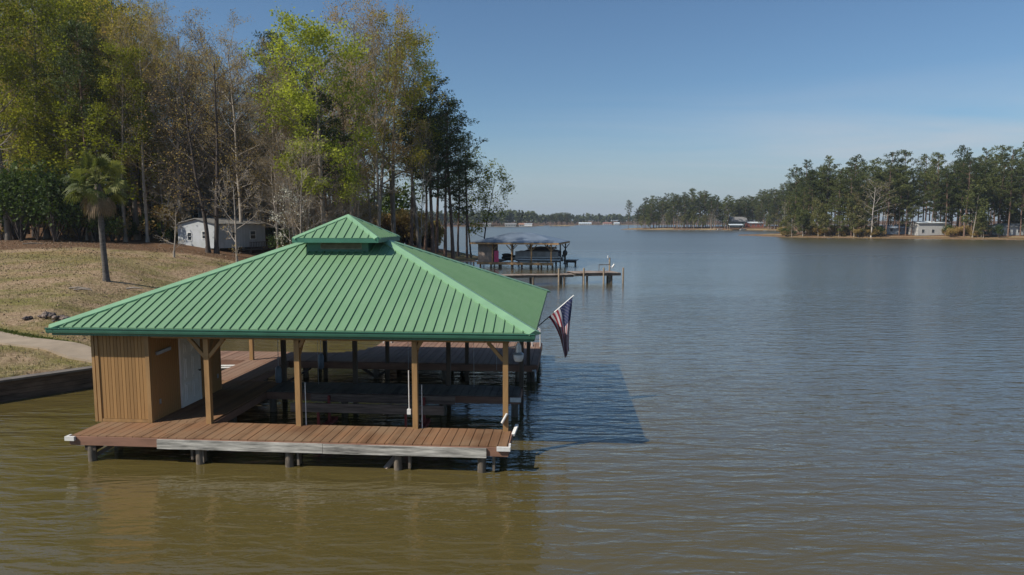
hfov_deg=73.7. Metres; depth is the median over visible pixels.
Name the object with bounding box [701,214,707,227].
leafy tree
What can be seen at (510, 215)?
woods
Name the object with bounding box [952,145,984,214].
pine tree
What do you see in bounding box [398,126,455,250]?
pine tree
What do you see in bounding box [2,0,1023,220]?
sky
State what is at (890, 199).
pine tree
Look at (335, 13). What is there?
budding tree
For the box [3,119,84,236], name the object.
sapling tree
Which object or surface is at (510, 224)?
lake house
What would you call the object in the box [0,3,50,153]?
green tree
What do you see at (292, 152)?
bare tree
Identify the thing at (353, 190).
bare tree
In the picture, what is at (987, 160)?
pine tree
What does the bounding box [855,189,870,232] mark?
pine tree
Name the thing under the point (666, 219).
leafy tree
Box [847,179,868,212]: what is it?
pine tree
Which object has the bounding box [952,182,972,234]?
pine tree
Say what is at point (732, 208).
pine tree
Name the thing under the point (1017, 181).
pine tree
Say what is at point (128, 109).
budding tree
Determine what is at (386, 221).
brush shrub
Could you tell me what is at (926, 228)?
lake house
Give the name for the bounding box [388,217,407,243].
brush shrub
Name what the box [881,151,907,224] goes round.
pine tree
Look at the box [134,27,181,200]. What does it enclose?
olive tree
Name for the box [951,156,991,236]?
pine tree
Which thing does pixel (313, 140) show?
budding tree
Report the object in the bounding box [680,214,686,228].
leafy tree
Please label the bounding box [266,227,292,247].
shrub
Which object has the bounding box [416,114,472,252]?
pine tree
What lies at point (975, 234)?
brush shrub
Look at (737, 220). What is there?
lake house
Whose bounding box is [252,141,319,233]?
bare tree
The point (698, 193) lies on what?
pine tree
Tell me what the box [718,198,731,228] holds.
pine tree
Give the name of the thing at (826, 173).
pine tree
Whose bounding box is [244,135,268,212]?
budding tree
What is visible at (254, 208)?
bare tree
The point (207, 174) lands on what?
bare tree
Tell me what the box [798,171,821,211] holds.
pine tree
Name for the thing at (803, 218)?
leafy tree
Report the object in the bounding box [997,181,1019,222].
pine tree
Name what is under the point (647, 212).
leafy tree
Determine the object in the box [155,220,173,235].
shrub
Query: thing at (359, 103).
budding tree
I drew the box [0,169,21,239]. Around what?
shrub
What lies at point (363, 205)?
brush shrub
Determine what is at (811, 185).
pine tree
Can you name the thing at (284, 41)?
pine tree
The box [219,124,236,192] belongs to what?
pine tree
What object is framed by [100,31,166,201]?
olive tree
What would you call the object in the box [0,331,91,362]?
path
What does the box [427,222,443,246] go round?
brush shrub
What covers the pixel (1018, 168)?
pine tree
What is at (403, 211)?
brush shrub
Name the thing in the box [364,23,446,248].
green tree
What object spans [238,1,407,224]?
green tree
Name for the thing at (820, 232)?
brush shrub
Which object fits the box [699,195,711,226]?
pine tree
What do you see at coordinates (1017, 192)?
pine tree
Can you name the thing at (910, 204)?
pine tree
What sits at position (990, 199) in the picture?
pine tree
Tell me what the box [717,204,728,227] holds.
pine tree
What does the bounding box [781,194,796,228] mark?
pine tree
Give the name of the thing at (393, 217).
olive tree
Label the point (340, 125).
pine tree
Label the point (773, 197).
pine tree
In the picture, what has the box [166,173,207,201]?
brush shrub
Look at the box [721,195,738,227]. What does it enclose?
pine tree
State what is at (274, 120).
budding tree
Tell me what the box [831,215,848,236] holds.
leafy tree
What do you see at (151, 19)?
olive tree
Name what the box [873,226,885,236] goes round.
brush shrub
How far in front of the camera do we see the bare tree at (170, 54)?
94.64 m
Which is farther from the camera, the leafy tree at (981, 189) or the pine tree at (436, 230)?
the leafy tree at (981, 189)
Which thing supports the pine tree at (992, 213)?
on the ground at (50, 280)
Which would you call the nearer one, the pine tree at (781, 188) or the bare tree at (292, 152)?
the bare tree at (292, 152)
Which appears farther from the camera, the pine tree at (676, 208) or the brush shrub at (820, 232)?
the pine tree at (676, 208)
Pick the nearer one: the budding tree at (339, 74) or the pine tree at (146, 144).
the pine tree at (146, 144)
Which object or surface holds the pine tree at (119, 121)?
on the ground at (50, 280)
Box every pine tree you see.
[1,40,46,164]
[16,0,117,72]
[31,19,121,240]
[73,0,150,203]
[105,69,132,170]
[112,50,172,210]
[129,47,153,210]
[155,60,196,186]
[180,68,205,177]
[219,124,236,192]
[240,137,256,217]
[245,30,298,230]
[248,64,305,229]
[255,128,274,237]
[257,39,311,217]
[292,57,331,214]
[292,87,353,222]
[325,68,363,214]
[331,85,382,216]
[379,89,443,246]
[396,71,470,253]
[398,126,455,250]
[416,100,482,256]
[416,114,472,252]
[431,97,487,258]
[439,153,478,255]
[443,139,488,257]
[562,212,569,224]
[626,200,632,221]
[633,209,643,218]
[639,204,646,221]
[641,197,650,227]
[645,198,656,227]
[655,200,671,227]
[661,193,670,211]
[666,193,681,227]
[671,194,684,227]
[676,202,684,227]
[680,195,690,227]
[684,188,697,227]
[686,188,699,227]
[686,201,701,227]
[696,192,707,226]
[698,190,711,227]
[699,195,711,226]
[704,196,714,227]
[704,198,717,228]
[712,194,719,227]
[712,198,722,227]
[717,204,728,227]
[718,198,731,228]
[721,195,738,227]
[731,202,737,214]
[736,198,744,216]
[740,200,749,217]
[743,203,753,219]
[747,197,759,217]
[749,196,760,221]
[752,192,765,221]
[754,208,763,222]
[758,190,770,227]
[760,194,776,227]
[762,197,775,227]
[764,188,783,228]
[770,201,782,228]
[778,184,785,220]
[781,183,794,211]
[781,187,795,210]
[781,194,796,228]
[785,165,805,231]
[789,204,797,229]
[793,159,823,233]
[795,187,811,234]
[797,175,822,233]
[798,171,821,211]
[802,172,825,230]
[810,155,841,233]
[810,173,831,208]
[813,167,834,233]
[814,164,842,225]
[826,167,850,234]
[826,196,844,234]
[827,179,849,235]
[836,167,864,235]
[839,165,867,223]
[843,154,870,197]
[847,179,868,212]
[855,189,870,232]
[857,166,876,225]
[858,157,891,234]
[860,194,874,235]
[864,174,888,226]
[865,194,880,227]
[871,162,912,235]
[871,172,890,225]
[874,181,899,235]
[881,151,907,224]
[883,164,912,223]
[886,174,912,234]
[887,165,919,226]
[887,186,903,225]
[894,149,923,217]
[894,187,919,235]
[902,190,927,234]
[909,169,939,220]
[913,171,928,220]
[914,154,943,220]
[922,152,956,221]
[922,158,948,220]
[923,181,940,220]
[924,184,945,221]
[931,168,964,235]
[933,183,950,221]
[937,183,958,224]
[938,198,954,223]
[943,166,965,224]
[944,161,968,224]
[950,160,976,235]
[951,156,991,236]
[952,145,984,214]
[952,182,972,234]
[952,189,976,225]
[970,147,1003,229]
[970,156,1000,201]
[970,164,1002,230]
[971,175,1001,236]
[983,167,1006,233]
[985,154,1011,223]
[985,162,1017,223]
[985,188,1003,234]
[988,145,1015,222]
[994,146,1023,235]
[994,187,1008,222]
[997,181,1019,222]
[1003,169,1023,235]
[1013,142,1023,212]
[1013,159,1023,204]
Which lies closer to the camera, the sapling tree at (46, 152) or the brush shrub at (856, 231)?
the sapling tree at (46, 152)
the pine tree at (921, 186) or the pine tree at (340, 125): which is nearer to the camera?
the pine tree at (340, 125)
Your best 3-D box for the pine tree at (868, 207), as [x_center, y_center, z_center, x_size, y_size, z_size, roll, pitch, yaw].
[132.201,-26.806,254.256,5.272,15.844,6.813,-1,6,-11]
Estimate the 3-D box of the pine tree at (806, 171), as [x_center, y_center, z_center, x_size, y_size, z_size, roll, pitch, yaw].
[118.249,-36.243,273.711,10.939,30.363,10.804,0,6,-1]
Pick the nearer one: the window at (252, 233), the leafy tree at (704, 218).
the window at (252, 233)
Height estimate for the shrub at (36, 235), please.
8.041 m
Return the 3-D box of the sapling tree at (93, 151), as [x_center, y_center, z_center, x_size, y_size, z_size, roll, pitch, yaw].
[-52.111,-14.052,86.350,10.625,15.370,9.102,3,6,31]
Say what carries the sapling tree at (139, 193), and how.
on the ground at (50, 280)
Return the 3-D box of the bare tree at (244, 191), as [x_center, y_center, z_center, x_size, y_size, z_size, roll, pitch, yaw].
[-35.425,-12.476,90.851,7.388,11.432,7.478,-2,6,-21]
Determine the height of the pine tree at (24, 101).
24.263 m
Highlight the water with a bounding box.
[0,225,1023,574]
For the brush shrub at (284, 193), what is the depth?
107.23 m
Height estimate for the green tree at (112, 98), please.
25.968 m
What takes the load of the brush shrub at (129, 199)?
on the ground at (50, 280)
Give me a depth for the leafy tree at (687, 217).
494.64 m
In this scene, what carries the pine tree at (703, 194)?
on the ground at (50, 280)
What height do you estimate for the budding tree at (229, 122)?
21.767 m
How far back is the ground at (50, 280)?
54.84 m
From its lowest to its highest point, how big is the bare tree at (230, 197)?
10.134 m
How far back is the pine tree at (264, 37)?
92.83 m
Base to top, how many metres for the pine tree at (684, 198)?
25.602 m
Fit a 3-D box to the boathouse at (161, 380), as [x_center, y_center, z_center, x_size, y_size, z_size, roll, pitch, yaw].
[-6.491,1.344,24.724,15.542,7.940,14.960,0,6,5]
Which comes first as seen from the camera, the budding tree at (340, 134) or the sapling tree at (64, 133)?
the sapling tree at (64, 133)
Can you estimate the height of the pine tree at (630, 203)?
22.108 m
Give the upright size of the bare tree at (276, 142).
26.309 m
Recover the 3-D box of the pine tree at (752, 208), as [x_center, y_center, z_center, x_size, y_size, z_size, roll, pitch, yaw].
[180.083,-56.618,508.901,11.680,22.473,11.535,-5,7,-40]
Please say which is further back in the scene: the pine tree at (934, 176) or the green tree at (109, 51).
the pine tree at (934, 176)
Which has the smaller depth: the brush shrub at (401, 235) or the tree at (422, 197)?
the tree at (422, 197)
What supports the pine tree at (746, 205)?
on the ground at (50, 280)
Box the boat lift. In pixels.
[290,393,454,427]
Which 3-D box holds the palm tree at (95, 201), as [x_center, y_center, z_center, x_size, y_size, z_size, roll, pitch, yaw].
[-28.530,-4.881,47.565,4.355,9.265,4.569,0,6,0]
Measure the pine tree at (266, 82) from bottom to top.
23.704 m
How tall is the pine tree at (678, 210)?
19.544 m
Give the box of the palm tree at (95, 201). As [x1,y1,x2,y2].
[60,150,130,281]
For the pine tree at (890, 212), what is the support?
on the ground at (50, 280)
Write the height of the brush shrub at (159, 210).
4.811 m
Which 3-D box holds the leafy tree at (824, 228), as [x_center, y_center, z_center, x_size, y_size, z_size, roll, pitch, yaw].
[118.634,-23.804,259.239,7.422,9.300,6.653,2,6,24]
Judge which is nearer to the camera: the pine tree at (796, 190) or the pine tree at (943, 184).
the pine tree at (943, 184)
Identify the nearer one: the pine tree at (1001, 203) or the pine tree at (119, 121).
the pine tree at (119, 121)
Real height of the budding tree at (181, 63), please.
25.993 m
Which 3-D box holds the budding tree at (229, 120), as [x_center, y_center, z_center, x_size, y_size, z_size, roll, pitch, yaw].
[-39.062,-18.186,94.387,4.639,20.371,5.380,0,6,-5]
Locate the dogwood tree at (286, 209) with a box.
[269,185,310,245]
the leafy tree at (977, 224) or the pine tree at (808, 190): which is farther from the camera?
the pine tree at (808, 190)
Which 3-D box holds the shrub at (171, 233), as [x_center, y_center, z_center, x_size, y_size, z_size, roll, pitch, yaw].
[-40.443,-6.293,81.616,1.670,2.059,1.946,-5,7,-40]
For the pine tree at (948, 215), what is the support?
on the ground at (50, 280)
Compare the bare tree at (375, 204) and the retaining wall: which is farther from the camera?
the bare tree at (375, 204)
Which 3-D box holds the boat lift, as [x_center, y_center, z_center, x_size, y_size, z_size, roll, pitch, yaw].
[-4.167,4.000,20.753,4.750,1.220,1.900,0,6,5]
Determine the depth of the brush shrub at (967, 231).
245.33 m
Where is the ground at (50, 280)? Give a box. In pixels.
[0,185,1023,377]
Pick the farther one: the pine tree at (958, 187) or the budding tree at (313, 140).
the pine tree at (958, 187)
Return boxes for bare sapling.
[153,193,190,256]
[209,162,269,261]
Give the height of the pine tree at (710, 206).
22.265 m
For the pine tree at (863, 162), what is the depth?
272.38 m
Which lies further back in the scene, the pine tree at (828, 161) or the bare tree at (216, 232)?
the pine tree at (828, 161)
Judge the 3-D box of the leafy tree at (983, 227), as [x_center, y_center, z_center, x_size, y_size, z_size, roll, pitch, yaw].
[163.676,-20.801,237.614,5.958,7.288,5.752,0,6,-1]
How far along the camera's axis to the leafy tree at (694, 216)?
491.98 m
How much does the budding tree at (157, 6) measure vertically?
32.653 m
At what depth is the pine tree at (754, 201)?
500.96 m
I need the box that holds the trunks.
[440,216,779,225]
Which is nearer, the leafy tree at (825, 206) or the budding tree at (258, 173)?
the budding tree at (258, 173)
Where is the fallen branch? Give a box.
[69,286,90,288]
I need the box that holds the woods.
[413,209,786,224]
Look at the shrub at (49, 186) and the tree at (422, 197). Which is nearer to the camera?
the shrub at (49, 186)
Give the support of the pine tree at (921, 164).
on the ground at (50, 280)
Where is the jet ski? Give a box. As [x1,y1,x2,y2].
[501,253,514,260]
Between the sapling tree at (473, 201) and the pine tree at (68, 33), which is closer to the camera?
the pine tree at (68, 33)
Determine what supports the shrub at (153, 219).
on the ground at (50, 280)
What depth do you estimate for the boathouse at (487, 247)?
92.76 m
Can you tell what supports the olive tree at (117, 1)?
on the ground at (50, 280)
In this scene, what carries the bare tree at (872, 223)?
on the ground at (50, 280)
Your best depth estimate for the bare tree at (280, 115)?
78.73 m
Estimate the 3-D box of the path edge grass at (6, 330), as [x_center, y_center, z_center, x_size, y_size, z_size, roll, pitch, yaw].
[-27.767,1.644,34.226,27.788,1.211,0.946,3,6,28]
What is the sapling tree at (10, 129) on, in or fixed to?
on the ground at (50, 280)
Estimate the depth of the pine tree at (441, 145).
98.94 m
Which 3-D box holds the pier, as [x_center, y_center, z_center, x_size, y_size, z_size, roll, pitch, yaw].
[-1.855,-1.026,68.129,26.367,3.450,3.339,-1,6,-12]
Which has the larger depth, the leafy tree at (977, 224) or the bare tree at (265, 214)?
the leafy tree at (977, 224)
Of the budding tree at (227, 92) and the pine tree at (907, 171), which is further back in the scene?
the pine tree at (907, 171)
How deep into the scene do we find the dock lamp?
18.03 m
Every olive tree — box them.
[0,14,53,226]
[0,27,46,176]
[1,0,65,173]
[51,0,192,239]
[60,0,132,178]
[86,0,156,213]
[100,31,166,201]
[119,0,174,110]
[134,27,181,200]
[135,37,208,214]
[168,44,258,187]
[180,56,236,171]
[219,86,283,216]
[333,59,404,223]
[340,4,450,233]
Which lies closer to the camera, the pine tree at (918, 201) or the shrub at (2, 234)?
the shrub at (2, 234)
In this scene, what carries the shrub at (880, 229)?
on the ground at (50, 280)
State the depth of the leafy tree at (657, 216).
503.29 m
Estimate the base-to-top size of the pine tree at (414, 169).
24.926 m
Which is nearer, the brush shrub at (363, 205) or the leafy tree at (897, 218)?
the brush shrub at (363, 205)
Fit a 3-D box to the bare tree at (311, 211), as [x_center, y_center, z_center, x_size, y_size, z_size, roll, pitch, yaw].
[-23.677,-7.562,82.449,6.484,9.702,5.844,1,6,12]
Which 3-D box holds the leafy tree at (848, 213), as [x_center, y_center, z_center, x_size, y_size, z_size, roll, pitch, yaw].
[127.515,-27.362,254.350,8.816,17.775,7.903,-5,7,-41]
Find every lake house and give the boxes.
[505,223,516,225]
[578,222,591,224]
[727,217,747,226]
[745,222,762,227]
[877,225,908,233]
[908,221,949,234]
[992,223,1023,234]
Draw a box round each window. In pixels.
[187,232,191,240]
[250,230,255,238]
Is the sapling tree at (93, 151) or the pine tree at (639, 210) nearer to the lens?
the sapling tree at (93, 151)
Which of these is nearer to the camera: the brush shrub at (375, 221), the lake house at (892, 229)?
the brush shrub at (375, 221)
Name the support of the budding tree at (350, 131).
on the ground at (50, 280)
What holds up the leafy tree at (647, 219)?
on the ground at (50, 280)
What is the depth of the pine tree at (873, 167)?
257.92 m
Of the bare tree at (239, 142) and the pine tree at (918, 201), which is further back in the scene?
the pine tree at (918, 201)
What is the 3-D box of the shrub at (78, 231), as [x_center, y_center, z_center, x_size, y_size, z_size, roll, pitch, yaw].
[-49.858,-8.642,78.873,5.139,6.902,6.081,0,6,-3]
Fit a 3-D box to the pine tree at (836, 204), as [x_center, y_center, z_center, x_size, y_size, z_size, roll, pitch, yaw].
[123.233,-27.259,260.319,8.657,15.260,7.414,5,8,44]
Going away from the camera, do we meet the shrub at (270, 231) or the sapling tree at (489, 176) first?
the shrub at (270, 231)
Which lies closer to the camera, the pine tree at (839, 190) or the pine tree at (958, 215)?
the pine tree at (958, 215)
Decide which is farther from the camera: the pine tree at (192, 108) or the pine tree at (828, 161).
the pine tree at (828, 161)
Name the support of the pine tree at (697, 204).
on the ground at (50, 280)
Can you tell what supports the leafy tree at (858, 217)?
on the ground at (50, 280)
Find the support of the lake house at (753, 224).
on the ground at (50, 280)
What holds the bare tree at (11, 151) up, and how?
on the ground at (50, 280)
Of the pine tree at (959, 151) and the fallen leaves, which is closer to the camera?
the fallen leaves
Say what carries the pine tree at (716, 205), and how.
on the ground at (50, 280)
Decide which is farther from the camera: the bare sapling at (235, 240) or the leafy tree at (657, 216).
the leafy tree at (657, 216)
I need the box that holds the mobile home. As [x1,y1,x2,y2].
[167,218,275,253]
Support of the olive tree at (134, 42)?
on the ground at (50, 280)
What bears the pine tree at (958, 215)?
on the ground at (50, 280)
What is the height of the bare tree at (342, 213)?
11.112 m
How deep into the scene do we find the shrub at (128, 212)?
82.69 m
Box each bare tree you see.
[0,22,27,239]
[115,0,191,187]
[123,44,262,252]
[126,142,173,212]
[138,28,210,191]
[139,136,208,232]
[145,16,282,253]
[146,114,207,207]
[149,167,176,210]
[150,125,211,210]
[164,97,242,198]
[164,98,221,193]
[173,97,243,204]
[182,124,244,207]
[185,125,241,217]
[203,146,255,217]
[212,164,249,217]
[218,132,271,219]
[219,152,269,219]
[232,42,311,248]
[232,146,280,220]
[233,123,303,247]
[237,86,271,219]
[242,64,318,236]
[248,172,287,242]
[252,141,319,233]
[260,80,312,226]
[264,160,331,232]
[266,133,330,234]
[270,150,336,239]
[272,107,334,230]
[275,143,343,229]
[278,169,333,234]
[296,186,334,227]
[308,77,371,218]
[309,57,367,199]
[312,36,390,218]
[312,185,362,221]
[314,38,362,216]
[319,180,379,220]
[325,152,380,220]
[334,189,386,226]
[357,71,399,208]
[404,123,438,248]
[857,178,902,236]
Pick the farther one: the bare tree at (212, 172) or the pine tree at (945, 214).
the pine tree at (945, 214)
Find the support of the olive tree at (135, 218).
on the ground at (50, 280)
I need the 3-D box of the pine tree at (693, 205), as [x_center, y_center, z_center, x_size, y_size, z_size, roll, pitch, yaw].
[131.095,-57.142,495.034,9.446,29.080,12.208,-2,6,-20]
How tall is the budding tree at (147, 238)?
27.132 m
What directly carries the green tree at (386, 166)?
on the ground at (50, 280)
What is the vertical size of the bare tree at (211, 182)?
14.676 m
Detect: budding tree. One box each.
[2,28,43,153]
[57,11,111,239]
[74,21,131,239]
[100,11,187,241]
[105,32,146,182]
[118,0,184,209]
[122,5,228,220]
[127,47,176,205]
[164,33,207,218]
[184,40,250,186]
[185,7,287,250]
[191,75,256,197]
[193,96,222,185]
[211,84,257,203]
[219,87,243,194]
[220,111,268,220]
[244,53,306,228]
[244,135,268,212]
[293,81,326,208]
[302,0,410,215]
[310,44,365,210]
[326,73,359,205]
[327,51,374,214]
[333,0,433,225]
[337,28,381,214]
[344,17,425,226]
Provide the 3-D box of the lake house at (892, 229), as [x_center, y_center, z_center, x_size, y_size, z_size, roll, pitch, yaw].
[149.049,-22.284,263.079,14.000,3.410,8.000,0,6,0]
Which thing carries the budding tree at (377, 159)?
on the ground at (50, 280)
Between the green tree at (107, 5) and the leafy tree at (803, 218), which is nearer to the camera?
the green tree at (107, 5)
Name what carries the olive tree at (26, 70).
on the ground at (50, 280)
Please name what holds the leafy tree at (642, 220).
on the ground at (50, 280)
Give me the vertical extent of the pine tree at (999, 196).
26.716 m
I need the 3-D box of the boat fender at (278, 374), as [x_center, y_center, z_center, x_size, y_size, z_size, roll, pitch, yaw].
[-8.118,2.253,23.674,0.218,2.230,0.219,0,6,5]
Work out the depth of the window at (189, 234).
79.73 m
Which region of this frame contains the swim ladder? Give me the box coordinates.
[532,328,540,361]
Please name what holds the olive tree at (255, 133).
on the ground at (50, 280)
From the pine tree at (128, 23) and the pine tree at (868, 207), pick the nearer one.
the pine tree at (128, 23)
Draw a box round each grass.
[0,251,205,375]
[0,328,90,346]
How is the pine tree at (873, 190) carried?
on the ground at (50, 280)
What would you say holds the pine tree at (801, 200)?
on the ground at (50, 280)
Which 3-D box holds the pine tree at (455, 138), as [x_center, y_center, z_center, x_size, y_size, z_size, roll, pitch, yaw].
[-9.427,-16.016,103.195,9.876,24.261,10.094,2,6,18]
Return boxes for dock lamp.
[508,342,523,361]
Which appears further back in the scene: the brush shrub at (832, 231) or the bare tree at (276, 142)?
the brush shrub at (832, 231)
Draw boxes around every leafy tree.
[638,216,644,228]
[645,209,653,227]
[645,216,652,226]
[655,213,661,224]
[664,212,672,224]
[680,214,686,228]
[683,210,691,225]
[690,211,698,228]
[698,218,704,228]
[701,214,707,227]
[766,209,775,223]
[770,210,780,228]
[779,215,793,230]
[792,208,812,235]
[804,213,816,234]
[808,198,830,235]
[810,203,831,226]
[816,213,833,235]
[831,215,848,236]
[844,191,865,236]
[846,203,866,235]
[848,212,866,236]
[858,204,877,229]
[882,207,905,224]
[959,177,991,237]
[970,211,991,236]
[975,218,991,237]
[996,202,1023,222]
[1007,209,1023,222]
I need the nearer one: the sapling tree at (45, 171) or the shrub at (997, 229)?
the sapling tree at (45, 171)
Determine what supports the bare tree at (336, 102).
on the ground at (50, 280)
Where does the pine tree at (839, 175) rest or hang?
on the ground at (50, 280)
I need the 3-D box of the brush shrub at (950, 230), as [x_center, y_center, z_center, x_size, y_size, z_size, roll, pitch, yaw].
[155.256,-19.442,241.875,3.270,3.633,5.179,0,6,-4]
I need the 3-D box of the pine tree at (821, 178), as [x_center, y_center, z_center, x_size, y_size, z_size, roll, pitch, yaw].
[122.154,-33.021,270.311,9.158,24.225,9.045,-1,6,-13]
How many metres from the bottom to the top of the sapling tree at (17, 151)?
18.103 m
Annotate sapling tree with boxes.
[0,87,87,236]
[0,92,46,164]
[0,93,64,233]
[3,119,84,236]
[18,155,64,233]
[19,105,95,235]
[20,99,101,201]
[24,92,110,231]
[38,100,120,180]
[50,108,138,230]
[50,121,135,189]
[66,104,181,241]
[95,104,180,235]
[101,133,172,207]
[441,148,490,257]
[452,158,515,238]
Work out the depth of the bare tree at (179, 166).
89.86 m
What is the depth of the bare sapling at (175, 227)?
65.72 m
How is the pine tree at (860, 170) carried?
on the ground at (50, 280)
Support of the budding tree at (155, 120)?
on the ground at (50, 280)
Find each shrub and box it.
[0,157,46,240]
[0,163,42,239]
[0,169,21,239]
[0,172,40,239]
[4,175,63,240]
[24,159,86,241]
[50,190,88,240]
[60,166,121,240]
[82,205,124,238]
[99,161,158,205]
[105,213,131,240]
[111,199,140,238]
[122,220,138,240]
[137,204,183,241]
[138,208,156,234]
[144,202,178,222]
[148,218,162,236]
[148,219,158,238]
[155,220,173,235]
[163,228,177,242]
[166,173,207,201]
[167,227,177,242]
[183,202,195,219]
[191,125,249,192]
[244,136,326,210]
[257,165,318,215]
[265,224,282,240]
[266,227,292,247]
[326,165,373,215]
[344,201,377,215]
[348,204,375,220]
[361,214,386,227]
[372,212,402,230]
[375,179,424,242]
[388,209,424,243]
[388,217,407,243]
[395,208,422,243]
[417,213,443,246]
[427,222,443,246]
[805,226,817,235]
[817,229,827,235]
[827,225,837,234]
[852,229,861,236]
[863,230,874,236]
[872,225,886,234]
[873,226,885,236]
[942,224,953,235]
[945,228,957,236]
[954,226,966,235]
[963,225,972,234]
[969,231,979,236]
[992,224,1005,237]
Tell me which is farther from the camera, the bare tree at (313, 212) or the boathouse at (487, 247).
the boathouse at (487, 247)
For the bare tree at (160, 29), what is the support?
on the ground at (50, 280)
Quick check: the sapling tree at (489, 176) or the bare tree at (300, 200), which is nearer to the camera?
the bare tree at (300, 200)
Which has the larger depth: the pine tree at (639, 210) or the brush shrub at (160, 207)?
the pine tree at (639, 210)
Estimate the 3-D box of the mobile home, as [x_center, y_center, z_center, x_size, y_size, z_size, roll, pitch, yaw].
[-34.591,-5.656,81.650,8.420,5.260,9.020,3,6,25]
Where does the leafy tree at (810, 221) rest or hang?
on the ground at (50, 280)
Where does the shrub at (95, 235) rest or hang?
on the ground at (50, 280)
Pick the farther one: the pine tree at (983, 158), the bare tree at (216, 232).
the pine tree at (983, 158)
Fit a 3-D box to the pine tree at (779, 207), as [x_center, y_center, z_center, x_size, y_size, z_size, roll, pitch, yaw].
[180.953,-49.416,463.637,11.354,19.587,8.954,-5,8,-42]
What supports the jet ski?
on the boathouse at (487, 247)
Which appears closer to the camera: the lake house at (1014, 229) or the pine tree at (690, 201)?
the lake house at (1014, 229)
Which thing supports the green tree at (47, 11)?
on the ground at (50, 280)
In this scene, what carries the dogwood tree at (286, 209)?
on the ground at (50, 280)
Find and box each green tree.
[0,0,56,239]
[0,0,102,238]
[0,0,106,239]
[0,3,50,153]
[29,0,112,127]
[29,20,95,177]
[49,0,143,195]
[83,35,157,241]
[99,45,147,211]
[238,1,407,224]
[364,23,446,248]
[365,53,411,207]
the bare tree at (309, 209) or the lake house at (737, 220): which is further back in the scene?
the lake house at (737, 220)
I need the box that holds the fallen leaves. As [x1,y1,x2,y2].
[0,240,244,368]
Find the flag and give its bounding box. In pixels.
[538,295,573,357]
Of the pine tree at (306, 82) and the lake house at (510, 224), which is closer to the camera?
the pine tree at (306, 82)
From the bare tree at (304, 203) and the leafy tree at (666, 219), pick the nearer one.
the bare tree at (304, 203)
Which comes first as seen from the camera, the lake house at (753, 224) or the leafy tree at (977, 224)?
the leafy tree at (977, 224)
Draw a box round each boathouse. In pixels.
[44,214,549,472]
[470,233,578,268]
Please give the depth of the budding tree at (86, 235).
79.42 m
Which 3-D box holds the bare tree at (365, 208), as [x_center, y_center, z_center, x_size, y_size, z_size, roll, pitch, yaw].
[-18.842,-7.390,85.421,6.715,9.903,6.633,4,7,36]
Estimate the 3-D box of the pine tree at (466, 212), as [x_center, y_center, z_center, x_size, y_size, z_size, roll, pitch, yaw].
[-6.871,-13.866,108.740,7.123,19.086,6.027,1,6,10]
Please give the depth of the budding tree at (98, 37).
80.66 m
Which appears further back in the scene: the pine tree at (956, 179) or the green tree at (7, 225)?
the pine tree at (956, 179)
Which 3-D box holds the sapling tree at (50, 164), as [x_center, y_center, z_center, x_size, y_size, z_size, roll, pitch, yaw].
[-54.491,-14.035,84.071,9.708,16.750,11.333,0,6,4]
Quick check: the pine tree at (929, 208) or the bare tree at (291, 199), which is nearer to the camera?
the bare tree at (291, 199)
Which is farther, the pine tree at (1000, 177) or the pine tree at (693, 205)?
the pine tree at (693, 205)
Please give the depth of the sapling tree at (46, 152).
80.19 m
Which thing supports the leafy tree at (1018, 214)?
on the ground at (50, 280)
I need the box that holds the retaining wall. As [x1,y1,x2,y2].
[0,366,92,401]
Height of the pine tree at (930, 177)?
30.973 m
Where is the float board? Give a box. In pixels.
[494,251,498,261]
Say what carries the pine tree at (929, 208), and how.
on the ground at (50, 280)
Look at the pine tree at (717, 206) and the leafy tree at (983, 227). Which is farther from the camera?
the pine tree at (717, 206)
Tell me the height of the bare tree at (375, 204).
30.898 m
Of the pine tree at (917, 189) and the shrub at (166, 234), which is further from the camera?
the pine tree at (917, 189)
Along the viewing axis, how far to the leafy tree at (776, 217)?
462.83 m
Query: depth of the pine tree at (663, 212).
505.58 m
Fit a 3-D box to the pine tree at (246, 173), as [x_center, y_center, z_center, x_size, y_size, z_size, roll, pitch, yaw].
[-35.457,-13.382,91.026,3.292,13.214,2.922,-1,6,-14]
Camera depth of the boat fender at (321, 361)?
27.23 m
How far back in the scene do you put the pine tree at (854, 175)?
325.03 m
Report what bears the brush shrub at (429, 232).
on the ground at (50, 280)
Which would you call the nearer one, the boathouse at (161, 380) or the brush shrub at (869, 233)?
the boathouse at (161, 380)
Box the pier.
[500,258,623,284]
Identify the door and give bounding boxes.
[181,338,200,406]
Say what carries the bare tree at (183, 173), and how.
on the ground at (50, 280)
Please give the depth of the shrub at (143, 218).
85.84 m
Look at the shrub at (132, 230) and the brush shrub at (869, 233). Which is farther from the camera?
the brush shrub at (869, 233)
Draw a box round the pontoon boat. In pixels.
[513,246,566,263]
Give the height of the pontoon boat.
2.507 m
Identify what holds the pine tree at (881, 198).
on the ground at (50, 280)
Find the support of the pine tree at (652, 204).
on the ground at (50, 280)
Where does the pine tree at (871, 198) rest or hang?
on the ground at (50, 280)

